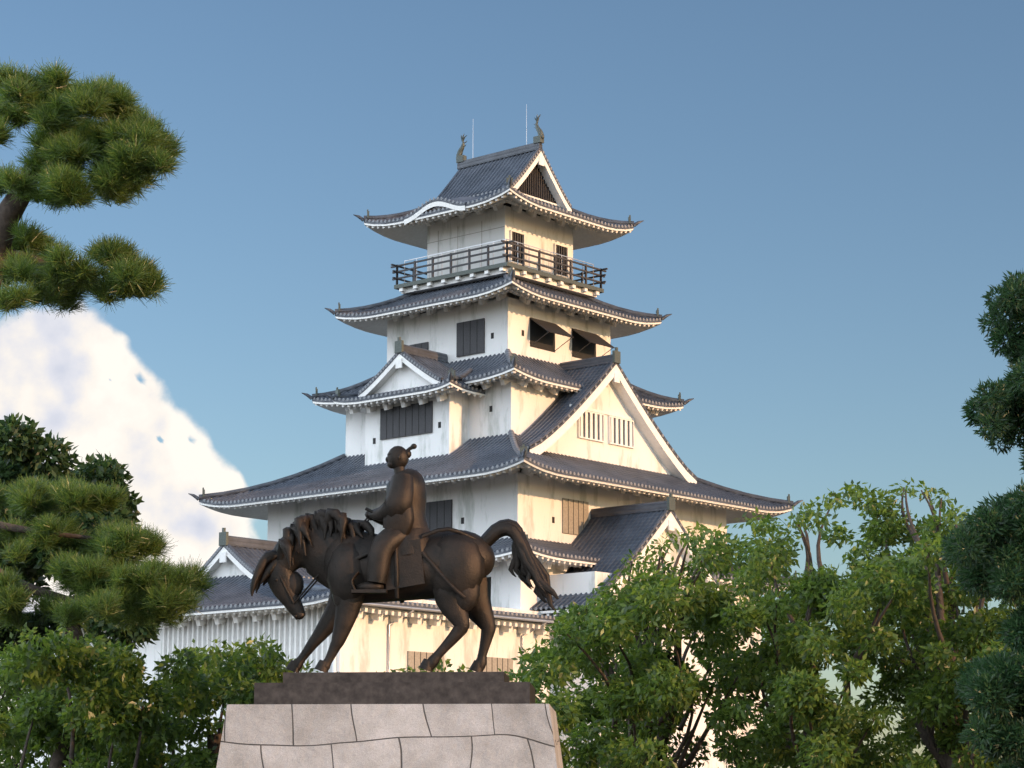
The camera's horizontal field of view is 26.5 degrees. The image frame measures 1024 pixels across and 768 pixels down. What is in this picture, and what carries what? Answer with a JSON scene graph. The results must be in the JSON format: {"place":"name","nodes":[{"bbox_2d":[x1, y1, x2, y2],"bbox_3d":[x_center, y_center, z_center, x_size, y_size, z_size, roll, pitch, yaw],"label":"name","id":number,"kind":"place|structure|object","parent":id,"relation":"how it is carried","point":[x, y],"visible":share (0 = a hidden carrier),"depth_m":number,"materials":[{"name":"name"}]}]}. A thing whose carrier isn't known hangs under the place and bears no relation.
{"place":"outdoors","nodes":[
{"label":"outdoors","id":0,"kind":"place"},
{"bbox_2d":[0,57,219,640],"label":"pine tree","id":1,"kind":"object","parent":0,"point":[127,148],"depth_m":24.95,"materials":[{"name":"green plant"}]},
{"bbox_2d":[0,303,255,763],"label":"cloud","id":2,"kind":"structure","parent":0,"point":[57,373],"depth_m":3045.63,"materials":[{"name":"white"}]},
{"bbox_2d":[0,622,569,767],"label":"shrubs","id":3,"kind":"object","parent":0,"point":[110,687],"depth_m":28.30,"materials":[{"name":"green plant"}]},
{"bbox_2d":[0,0,1023,767],"label":"sky","id":4,"kind":"structure","parent":0,"point":[828,195],"materials":[{"name":"blue"}]},
{"bbox_2d":[498,477,1023,767],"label":"cherry tree","id":5,"kind":"object","parent":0,"point":[665,685],"depth_m":33.16,"materials":[{"name":"green plant"}]},
{"bbox_3d":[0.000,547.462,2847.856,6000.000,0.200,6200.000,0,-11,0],"label":"ground","id":6,"kind":"structure","parent":0,"visible":0},
{"bbox_2d":[0,412,160,759],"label":"camphor tree","id":7,"kind":"object","parent":6,"relation":"on","point":[23,451],"depth_m":68.88,"materials":[{"name":"green plant"}]},
{"bbox_2d":[216,704,562,767],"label":"stone statue pedestal","id":8,"kind":"object","parent":6,"relation":"on","point":[390,735],"visible":1,"depth_m":24.95,"materials":[{"name":"grey stone"}]},
{"bbox_2d":[254,672,534,703],"bbox_3d":[-1.370,3.712,26.271,3.317,0.402,1.727,0,-11,0],"label":"bronze statue plinth","id":9,"kind":"object","parent":8,"relation":"on","point":[396,688],"visible":0.82,"depth_m":25.53,"materials":[{"name":"stone"}]},
{"bbox_2d":[250,444,558,671],"bbox_3d":[-1.308,2.121,26.587,3.748,2.820,1.013,0,-11,0],"label":"equestrian statue","id":10,"kind":"object","parent":9,"relation":"on","point":[405,554],"visible":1,"depth_m":26.33,"materials":[{"name":"brown metal"}]},
{"bbox_2d":[23,104,802,767],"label":"castle keep","id":11,"kind":"structure","parent":6,"relation":"on","point":[497,386],"depth_m":116.54,"materials":[{"name":"paint"}]},
{"bbox_3d":[3.746,1.844,15.007,0.478,5.092,0.660,0,-11,0],"label":"maki tree trunk","id":12,"kind":"object","parent":6,"relation":"on","visible":0},
{"bbox_2d":[938,269,1023,767],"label":"pine tree","id":13,"kind":"object","parent":12,"relation":"on","point":[986,684],"visible":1,"depth_m":14.80,"materials":[{"name":"green plant"}]}
]}

